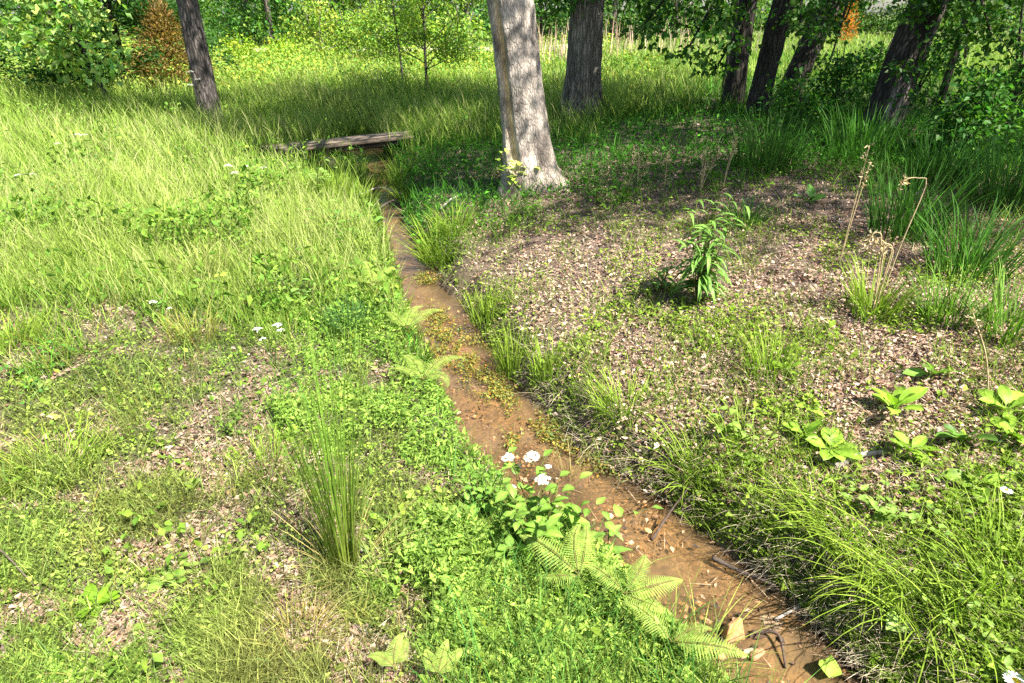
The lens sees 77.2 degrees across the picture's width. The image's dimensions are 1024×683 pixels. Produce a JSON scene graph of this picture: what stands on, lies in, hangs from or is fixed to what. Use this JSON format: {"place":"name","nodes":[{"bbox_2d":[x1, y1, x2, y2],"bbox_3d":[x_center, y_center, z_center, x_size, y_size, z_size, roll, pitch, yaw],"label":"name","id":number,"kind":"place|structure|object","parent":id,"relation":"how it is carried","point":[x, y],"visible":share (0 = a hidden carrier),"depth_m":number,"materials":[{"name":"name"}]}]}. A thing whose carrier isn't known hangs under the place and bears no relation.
{"place":"outdoors","nodes":[
{"label":"outdoors","id":0,"kind":"place"},
{"bbox_2d":[0,0,1017,14],"label":"sky","id":1,"kind":"structure","parent":0,"point":[880,4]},
{"bbox_2d":[0,15,1023,682],"bbox_3d":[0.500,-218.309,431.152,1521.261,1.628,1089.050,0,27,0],"label":"ground","id":2,"kind":"structure","parent":0,"point":[684,563],"depth_m":3.40,"materials":[{"name":"soil"}]},
{"bbox_2d":[0,301,61,353],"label":"grass tuft","id":3,"kind":"object","parent":2,"relation":"on","point":[23,331],"visible":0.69,"depth_m":3.64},
{"bbox_2d":[0,339,127,403],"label":"fallen branch","id":4,"kind":"object","parent":2,"relation":"on","point":[18,371],"visible":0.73,"depth_m":3.30,"materials":[{"name":"brown plant"}]},
{"bbox_2d":[0,0,132,101],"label":"broadleaf sapling","id":5,"kind":"object","parent":2,"relation":"on","point":[62,47],"visible":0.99,"depth_m":11.45,"materials":[{"name":"green plant"}]},
{"bbox_2d":[0,404,141,503],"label":"grass tuft","id":6,"kind":"object","parent":2,"relation":"on","point":[48,455],"visible":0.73,"depth_m":2.61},
{"bbox_2d":[63,583,122,621],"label":"broadleaf plant","id":7,"kind":"object","parent":2,"relation":"on","point":[101,597],"visible":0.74,"depth_m":2.00,"materials":[{"name":"green plant"}]},
{"bbox_2d":[0,0,239,97],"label":"shrubs","id":8,"kind":"object","parent":2,"relation":"on","point":[132,5],"visible":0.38,"depth_m":13.49,"materials":[{"name":"green plant"}]},
{"bbox_2d":[122,0,218,91],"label":"juniper","id":9,"kind":"object","parent":2,"relation":"on","point":[159,20],"visible":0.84,"depth_m":13.28,"materials":[{"name":"orange plant"}]},
{"bbox_2d":[148,299,231,347],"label":"grass tuft","id":10,"kind":"object","parent":2,"relation":"on","point":[190,335],"visible":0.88,"depth_m":3.63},
{"bbox_2d":[155,237,243,289],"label":"grass tuft","id":11,"kind":"object","parent":2,"relation":"on","point":[203,256],"visible":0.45,"depth_m":4.36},
{"bbox_2d":[176,0,225,122],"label":"slim dark tree","id":12,"kind":"object","parent":2,"relation":"on","point":[197,51],"visible":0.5,"depth_m":9.99,"materials":[{"name":"grey plant"}]},
{"bbox_2d":[155,530,266,586],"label":"leafy seedling","id":13,"kind":"object","parent":2,"relation":"on","point":[243,548],"visible":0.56,"depth_m":2.12,"materials":[{"name":"green plant"}]},
{"bbox_2d":[214,27,259,64],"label":"meadow shrub","id":14,"kind":"object","parent":2,"relation":"on","point":[235,42],"visible":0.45,"depth_m":18.85,"materials":[{"name":"green plant"}]},
{"bbox_2d":[199,0,308,42],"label":"woodland tree","id":15,"kind":"object","parent":2,"relation":"on","point":[246,16],"visible":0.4,"depth_m":26.73,"materials":[{"name":"green plant"}]},
{"bbox_2d":[205,419,312,489],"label":"grass tuft","id":16,"kind":"object","parent":2,"relation":"on","point":[254,447],"visible":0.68,"depth_m":2.69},
{"bbox_2d":[199,0,329,45],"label":"woodland tree","id":17,"kind":"object","parent":2,"relation":"on","point":[269,20],"visible":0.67,"depth_m":25.56,"materials":[{"name":"green plant"}]},
{"bbox_2d":[235,571,357,677],"bbox_3d":[-0.636,0.836,1.881,0.389,0.211,0.426,0,27,0],"label":"grass tuft","id":18,"kind":"object","parent":2,"relation":"on","point":[309,625],"visible":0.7,"depth_m":1.93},
{"bbox_2d":[273,0,355,55],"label":"meadow shrub","id":19,"kind":"object","parent":2,"relation":"on","point":[310,31],"visible":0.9,"depth_m":20.69,"materials":[{"name":"green plant"}]},
{"bbox_2d":[202,294,440,593],"bbox_3d":[-0.535,0.324,1.914,0.613,1.023,0.524,14,30,26],"label":"rush clump","id":20,"kind":"object","parent":2,"relation":"on","point":[349,529],"visible":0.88,"depth_m":1.98,"materials":[{"name":"green plant"}]},
{"bbox_2d":[286,161,366,204],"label":"grass tuft","id":21,"kind":"object","parent":2,"relation":"on","point":[347,186],"visible":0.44,"depth_m":6.44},
{"bbox_2d":[276,0,394,45],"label":"woodland tree","id":22,"kind":"object","parent":2,"relation":"on","point":[332,6],"visible":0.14,"depth_m":26.86,"materials":[{"name":"green plant"}]},
{"bbox_2d":[262,130,416,154],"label":"plank bridge","id":23,"kind":"structure","parent":2,"relation":"on","point":[375,140],"depth_m":8.91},
{"bbox_2d":[0,32,687,323],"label":"meadow weeds","id":24,"kind":"object","parent":2,"relation":"on","point":[271,268],"visible":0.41,"depth_m":5.91,"materials":[{"name":"green plant"}]},
{"bbox_2d":[311,288,378,339],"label":"grass tuft","id":25,"kind":"object","parent":2,"relation":"on","point":[339,319],"visible":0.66,"depth_m":3.85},
{"bbox_2d":[318,2,381,58],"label":"meadow shrub","id":26,"kind":"object","parent":2,"relation":"on","point":[339,27],"visible":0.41,"depth_m":21.42,"materials":[{"name":"green plant"}]},
{"bbox_2d":[0,148,743,682],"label":"short turf","id":27,"kind":"structure","parent":2,"relation":"on","point":[220,648],"depth_m":2.22,"materials":[{"name":"green plant"}]},
{"bbox_2d":[308,0,435,46],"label":"woodland tree","id":28,"kind":"object","parent":2,"relation":"on","point":[370,1],"visible":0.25,"depth_m":26.22,"materials":[{"name":"green plant"}]},
{"bbox_2d":[336,1,413,57],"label":"meadow shrub","id":29,"kind":"object","parent":2,"relation":"on","point":[376,27],"visible":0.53,"depth_m":19.88,"materials":[{"name":"green plant"}]},
{"bbox_2d":[367,632,408,667],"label":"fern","id":30,"kind":"object","parent":2,"relation":"on","point":[396,660],"visible":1,"depth_m":1.74,"materials":[{"name":"green plant"}]},
{"bbox_2d":[338,0,445,79],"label":"young tree","id":31,"kind":"object","parent":2,"relation":"on","point":[382,2],"visible":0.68,"depth_m":14.25,"materials":[{"name":"green plant"}]},
{"bbox_2d":[336,517,454,620],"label":"grass tuft","id":32,"kind":"object","parent":2,"relation":"on","point":[368,579],"visible":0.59,"depth_m":2.07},
{"bbox_2d":[346,0,487,93],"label":"young tree","id":33,"kind":"object","parent":2,"relation":"on","point":[423,33],"visible":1,"depth_m":13.02,"materials":[{"name":"green plant"}]},
{"bbox_2d":[389,209,494,269],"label":"grass tuft","id":34,"kind":"object","parent":2,"relation":"on","point":[433,249],"visible":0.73,"depth_m":5.34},
{"bbox_2d":[422,197,486,239],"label":"grass tuft","id":35,"kind":"object","parent":2,"relation":"on","point":[452,223],"visible":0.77,"depth_m":5.51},
{"bbox_2d":[426,4,492,64],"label":"meadow shrub","id":36,"kind":"object","parent":2,"relation":"on","point":[469,24],"visible":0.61,"depth_m":18.88,"materials":[{"name":"green plant"}]},
{"bbox_2d":[400,0,540,43],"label":"woodland tree","id":37,"kind":"object","parent":2,"relation":"on","point":[479,5],"visible":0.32,"depth_m":27.73,"materials":[{"name":"green plant"}]},
{"bbox_2d":[459,275,518,328],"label":"grass tuft","id":38,"kind":"object","parent":2,"relation":"on","point":[482,314],"visible":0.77,"depth_m":4.35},
{"bbox_2d":[457,464,522,524],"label":"leafy seedling","id":39,"kind":"object","parent":2,"relation":"on","point":[487,507],"visible":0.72,"depth_m":2.46,"materials":[{"name":"green plant"}]},
{"bbox_2d":[0,29,1023,397],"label":"meadow grass","id":40,"kind":"structure","parent":2,"relation":"on","point":[148,175],"depth_m":7.01,"materials":[{"name":"plant"}]},
{"bbox_2d":[0,107,1023,682],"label":"leaf litter","id":41,"kind":"object","parent":2,"relation":"on","point":[846,373],"visible":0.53,"depth_m":2.93,"materials":[{"name":"plant"}]},
{"bbox_2d":[0,0,1023,36],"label":"woods","id":42,"kind":"object","parent":2,"relation":"on","point":[619,10],"visible":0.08,"depth_m":34.08,"materials":[{"name":"green plant"}]},
{"bbox_2d":[481,318,542,379],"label":"grass tuft","id":43,"kind":"object","parent":2,"relation":"on","point":[507,363],"visible":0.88,"depth_m":3.80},
{"bbox_2d":[481,0,568,41],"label":"woodland tree","id":44,"kind":"object","parent":2,"relation":"on","point":[540,8],"visible":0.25,"depth_m":29.16,"materials":[{"name":"green plant"}]},
{"bbox_2d":[487,0,569,199],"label":"pale barked tree","id":45,"kind":"object","parent":2,"relation":"on","point":[526,139],"visible":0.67,"depth_m":5.64,"materials":[{"name":"grey plant"}]},
{"bbox_2d":[256,149,819,682],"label":"creeping ground cover","id":46,"kind":"object","parent":2,"relation":"on","point":[632,637],"visible":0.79,"depth_m":2.11,"materials":[{"name":"green plant"}]},
{"bbox_2d":[392,355,464,386],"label":"fern","id":47,"kind":"object","parent":46,"relation":"on","point":[437,374],"visible":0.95,"depth_m":3.36,"materials":[{"name":"green plant"}]},
{"bbox_2d":[423,639,464,675],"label":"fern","id":48,"kind":"object","parent":46,"relation":"on","point":[445,644],"visible":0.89,"depth_m":1.73,"materials":[{"name":"green plant"}]},
{"bbox_2d":[519,524,597,584],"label":"fern","id":49,"kind":"object","parent":46,"relation":"on","point":[579,547],"visible":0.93,"depth_m":2.13,"materials":[{"name":"green plant"}]},
{"bbox_2d":[581,554,681,614],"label":"fern","id":50,"kind":"object","parent":46,"relation":"on","point":[665,585],"visible":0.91,"depth_m":2.07,"materials":[{"name":"green plant"}]},
{"bbox_2d":[623,601,748,660],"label":"fern","id":51,"kind":"object","parent":46,"relation":"on","point":[697,634],"visible":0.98,"depth_m":1.88,"materials":[{"name":"green plant"}]},
{"bbox_2d":[518,327,569,384],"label":"grass tuft","id":52,"kind":"object","parent":2,"relation":"on","point":[551,371],"visible":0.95,"depth_m":3.54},
{"bbox_2d":[484,447,662,566],"bbox_3d":[0.181,0.598,2.355,0.614,0.371,0.422,-8,28,-15],"label":"flowering shrub","id":53,"kind":"object","parent":2,"relation":"on","point":[548,526],"visible":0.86,"depth_m":2.28,"materials":[{"name":"green plant"}]},
{"bbox_2d":[557,0,604,122],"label":"dark barked tree","id":54,"kind":"object","parent":2,"relation":"on","point":[584,54],"visible":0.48,"depth_m":8.48,"materials":[{"name":"grey plant"}]},
{"bbox_2d":[547,0,682,37],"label":"woodland tree","id":55,"kind":"object","parent":2,"relation":"on","point":[613,19],"visible":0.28,"depth_m":27.86,"materials":[{"name":"green plant"}]},
{"bbox_2d":[579,364,676,428],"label":"grass tuft","id":56,"kind":"object","parent":2,"relation":"on","point":[606,413],"visible":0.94,"depth_m":3.16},
{"bbox_2d":[538,0,757,106],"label":"shade tree","id":57,"kind":"object","parent":2,"relation":"on","point":[738,80],"visible":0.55,"depth_m":7.75,"materials":[{"name":"green plant"}]},
{"bbox_2d":[550,16,763,54],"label":"dry reeds","id":58,"kind":"object","parent":2,"relation":"on","point":[629,42],"visible":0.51,"depth_m":20.12,"materials":[{"name":"beige plant"}]},
{"bbox_2d":[606,0,727,40],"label":"woodland tree","id":59,"kind":"object","parent":2,"relation":"on","point":[675,4],"visible":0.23,"depth_m":26.81,"materials":[{"name":"green plant"}]},
{"bbox_2d":[368,46,1023,682],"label":"bank undergrowth","id":60,"kind":"object","parent":2,"relation":"on","point":[1010,634],"visible":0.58,"depth_m":3.20,"materials":[{"name":"green plant"}]},
{"bbox_2d":[623,404,772,505],"bbox_3d":[0.802,0.464,2.767,0.684,0.234,0.685,0,27,0],"label":"grass tuft","id":61,"kind":"object","parent":2,"relation":"on","point":[679,456],"visible":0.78,"depth_m":2.76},
{"bbox_2d":[661,193,749,303],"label":"tall weed","id":62,"kind":"object","parent":2,"relation":"on","point":[702,282],"visible":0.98,"depth_m":3.57,"materials":[{"name":"green plant"}]},
{"bbox_2d":[394,192,1023,682],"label":"dry thatch","id":63,"kind":"object","parent":2,"relation":"on","point":[840,614],"visible":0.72,"depth_m":2.37,"materials":[{"name":"beige plant"}]},
{"bbox_2d":[694,399,778,440],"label":"leafy seedling","id":64,"kind":"object","parent":2,"relation":"on","point":[732,411],"visible":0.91,"depth_m":2.81,"materials":[{"name":"green plant"}]},
{"bbox_2d":[679,0,812,36],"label":"woodland tree","id":65,"kind":"object","parent":2,"relation":"on","point":[759,5],"visible":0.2,"depth_m":28.06,"materials":[{"name":"green plant"}]},
{"bbox_2d":[719,190,779,230],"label":"grass tuft","id":66,"kind":"object","parent":2,"relation":"on","point":[755,217],"visible":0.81,"depth_m":4.54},
{"bbox_2d":[693,393,823,475],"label":"grass tuft","id":67,"kind":"object","parent":2,"relation":"on","point":[743,423],"visible":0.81,"depth_m":2.77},
{"bbox_2d":[715,106,826,175],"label":"grass tuft","id":68,"kind":"object","parent":2,"relation":"on","point":[782,148],"visible":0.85,"depth_m":5.56,"materials":[{"name":"plant"}]},
{"bbox_2d":[731,320,824,382],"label":"grass tuft","id":69,"kind":"object","parent":2,"relation":"on","point":[754,357],"visible":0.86,"depth_m":3.10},
{"bbox_2d":[691,0,866,117],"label":"shade tree","id":70,"kind":"object","parent":2,"relation":"on","point":[782,13],"visible":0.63,"depth_m":7.78,"materials":[{"name":"green plant"}]},
{"bbox_2d":[749,61,851,136],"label":"leafy shrub","id":71,"kind":"object","parent":2,"relation":"on","point":[792,99],"visible":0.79,"depth_m":6.92,"materials":[{"name":"green plant"}]},
{"bbox_2d":[744,446,876,536],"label":"grass tuft","id":72,"kind":"object","parent":2,"relation":"on","point":[832,490],"visible":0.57,"depth_m":2.54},
{"bbox_2d":[775,0,882,97],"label":"shade tree","id":73,"kind":"object","parent":2,"relation":"on","point":[805,57],"visible":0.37,"depth_m":9.58,"materials":[{"name":"green plant"}]},
{"bbox_2d":[734,446,923,592],"bbox_3d":[1.094,0.608,2.293,0.528,0.379,0.777,0,27,0],"label":"grass tuft","id":74,"kind":"object","parent":2,"relation":"on","point":[828,531],"visible":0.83,"depth_m":2.31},
{"bbox_2d":[802,427,862,461],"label":"broadleaf plant","id":75,"kind":"object","parent":2,"relation":"on","point":[824,455],"visible":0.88,"depth_m":2.67,"materials":[{"name":"green plant"}]},
{"bbox_2d":[790,48,883,117],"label":"leafy shrub","id":76,"kind":"object","parent":2,"relation":"on","point":[839,92],"visible":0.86,"depth_m":7.74,"materials":[{"name":"green plant"}]},
{"bbox_2d":[851,38,892,98],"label":"leafy shrub","id":77,"kind":"object","parent":2,"relation":"on","point":[872,51],"visible":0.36,"depth_m":9.43,"materials":[{"name":"green plant"}]},
{"bbox_2d":[862,229,893,316],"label":"dead stalk","id":78,"kind":"object","parent":2,"relation":"on","point":[883,250],"visible":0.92,"depth_m":3.22,"materials":[{"name":"beige plant"}]},
{"bbox_2d":[814,94,942,164],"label":"grass tuft","id":79,"kind":"object","parent":2,"relation":"on","point":[869,138],"visible":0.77,"depth_m":5.80,"materials":[{"name":"plant"}]},
{"bbox_2d":[801,523,962,645],"bbox_3d":[1.149,0.754,2.119,0.440,0.287,0.619,0,27,0],"label":"grass tuft","id":80,"kind":"object","parent":2,"relation":"on","point":[891,593],"visible":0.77,"depth_m":2.13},
{"bbox_2d":[817,248,948,324],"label":"grass tuft","id":81,"kind":"object","parent":2,"relation":"on","point":[861,303],"visible":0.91,"depth_m":3.31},
{"bbox_2d":[866,385,928,413],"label":"broadleaf plant","id":82,"kind":"object","parent":2,"relation":"on","point":[901,395],"visible":1,"depth_m":2.74,"materials":[{"name":"green plant"}]},
{"bbox_2d":[773,518,1022,682],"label":"grass tuft","id":83,"kind":"object","parent":2,"relation":"on","point":[926,602],"visible":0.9,"depth_m":2.03,"materials":[{"name":"plant"}]},
{"bbox_2d":[850,0,963,35],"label":"woodland tree","id":84,"kind":"object","parent":2,"relation":"on","point":[871,23],"visible":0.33,"depth_m":30.58,"materials":[{"name":"green plant"}]},
{"bbox_2d":[827,469,988,545],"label":"leafy seedling","id":85,"kind":"object","parent":2,"relation":"on","point":[868,500],"visible":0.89,"depth_m":2.38,"materials":[{"name":"green plant"}]},
{"bbox_2d":[888,431,949,462],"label":"broadleaf plant","id":86,"kind":"object","parent":2,"relation":"on","point":[919,441],"visible":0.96,"depth_m":2.57,"materials":[{"name":"green plant"}]},
{"bbox_2d":[867,21,974,107],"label":"leafy shrub","id":87,"kind":"object","parent":2,"relation":"on","point":[932,68],"visible":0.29,"depth_m":8.59,"materials":[{"name":"green plant"}]},
{"bbox_2d":[842,146,1019,245],"bbox_3d":[2.575,-0.940,4.037,0.911,0.585,0.894,-8,28,-15],"label":"grass tuft","id":88,"kind":"object","parent":2,"relation":"on","point":[899,221],"visible":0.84,"depth_m":4.04,"materials":[{"name":"plant"}]},
{"bbox_2d":[856,0,1021,131],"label":"shade tree","id":89,"kind":"object","parent":2,"relation":"on","point":[909,49],"visible":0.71,"depth_m":6.49,"materials":[{"name":"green plant"}]},
{"bbox_2d":[884,0,1023,149],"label":"leafy shrub","id":90,"kind":"object","parent":2,"relation":"on","point":[1014,73],"visible":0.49,"depth_m":5.90,"materials":[{"name":"green plant"}]},
{"bbox_2d":[885,472,1023,618],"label":"grass tuft","id":91,"kind":"object","parent":2,"relation":"on","point":[990,536],"visible":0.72,"depth_m":2.16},
{"bbox_2d":[890,118,1019,191],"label":"grass tuft","id":92,"kind":"object","parent":2,"relation":"on","point":[927,162],"visible":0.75,"depth_m":5.00,"materials":[{"name":"plant"}]},
{"bbox_2d":[887,250,1023,331],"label":"grass tuft","id":93,"kind":"object","parent":2,"relation":"on","point":[942,303],"visible":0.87,"depth_m":3.19,"materials":[{"name":"plant"}]},
{"bbox_2d":[901,184,1023,288],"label":"grass tuft","id":94,"kind":"object","parent":2,"relation":"on","point":[959,257],"visible":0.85,"depth_m":3.58,"materials":[{"name":"plant"}]},
{"bbox_2d":[907,57,1023,172],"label":"leafy shrub","id":95,"kind":"object","parent":2,"relation":"on","point":[969,108],"visible":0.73,"depth_m":5.34,"materials":[{"name":"green plant"}]},
{"bbox_2d":[936,424,997,441],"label":"broadleaf plant","id":96,"kind":"object","parent":2,"relation":"on","point":[953,430],"visible":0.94,"depth_m":2.55,"materials":[{"name":"green plant"}]},
{"bbox_2d":[940,466,1004,502],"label":"broadleaf plant","id":97,"kind":"object","parent":2,"relation":"on","point":[956,473],"visible":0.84,"depth_m":2.40,"materials":[{"name":"green plant"}]},
{"bbox_2d":[922,540,1023,675],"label":"leafy seedling","id":98,"kind":"object","parent":2,"relation":"on","point":[1008,661],"visible":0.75,"depth_m":1.98,"materials":[{"name":"green plant"}]},
{"bbox_2d":[932,0,1016,117],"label":"slender sapling","id":99,"kind":"object","parent":2,"relation":"on","point":[956,53],"visible":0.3,"depth_m":7.45,"materials":[{"name":"green plant"}]},
{"bbox_2d":[926,7,1023,139],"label":"leafy shrub","id":100,"kind":"object","parent":2,"relation":"on","point":[1007,44],"visible":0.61,"depth_m":5.56,"materials":[{"name":"green plant"}]},
{"bbox_2d":[937,253,1023,351],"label":"grass tuft","id":101,"kind":"object","parent":2,"relation":"on","point":[997,297],"visible":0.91,"depth_m":3.05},
{"bbox_2d":[938,120,1023,214],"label":"grass tuft","id":102,"kind":"object","parent":2,"relation":"on","point":[1014,180],"visible":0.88,"depth_m":4.49,"materials":[{"name":"plant"}]},
{"bbox_2d":[970,0,1023,39],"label":"woodland tree","id":103,"kind":"object","parent":2,"relation":"on","point":[1005,19],"visible":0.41,"depth_m":26.19,"materials":[{"name":"green plant"}]},
{"bbox_2d":[977,384,1023,428],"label":"broadleaf plant","id":104,"kind":"object","parent":2,"relation":"on","point":[1012,397],"visible":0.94,"depth_m":2.66,"materials":[{"name":"green plant"}]},
{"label":"water","id":105,"kind":"structure","parent":0,"visible":0},
{"bbox_2d":[411,271,627,484],"bbox_3d":[-0.312,0.062,4.081,0.561,0.076,3.044,-12,29,-22],"label":"water weed","id":106,"kind":"object","parent":105,"relation":"on","point":[495,386],"visible":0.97,"depth_m":3.75,"materials":[{"name":"green plant"}]},
{"bbox_2d":[380,202,869,682],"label":"creek debris","id":107,"kind":"object","parent":105,"relation":"on","point":[761,636],"visible":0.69,"depth_m":2.51,"materials":[{"name":"brown plant"}]},
{"bbox_2d":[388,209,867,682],"bbox_3d":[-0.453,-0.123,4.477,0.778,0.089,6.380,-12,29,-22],"label":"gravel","id":108,"kind":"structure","parent":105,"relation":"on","point":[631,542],"depth_m":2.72,"materials":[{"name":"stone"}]},
{"bbox_2d":[680,575,787,682],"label":"sedge tuft","id":109,"kind":"object","parent":105,"relation":"in","point":[726,639],"visible":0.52,"depth_m":2.16,"materials":[{"name":"green plant"}]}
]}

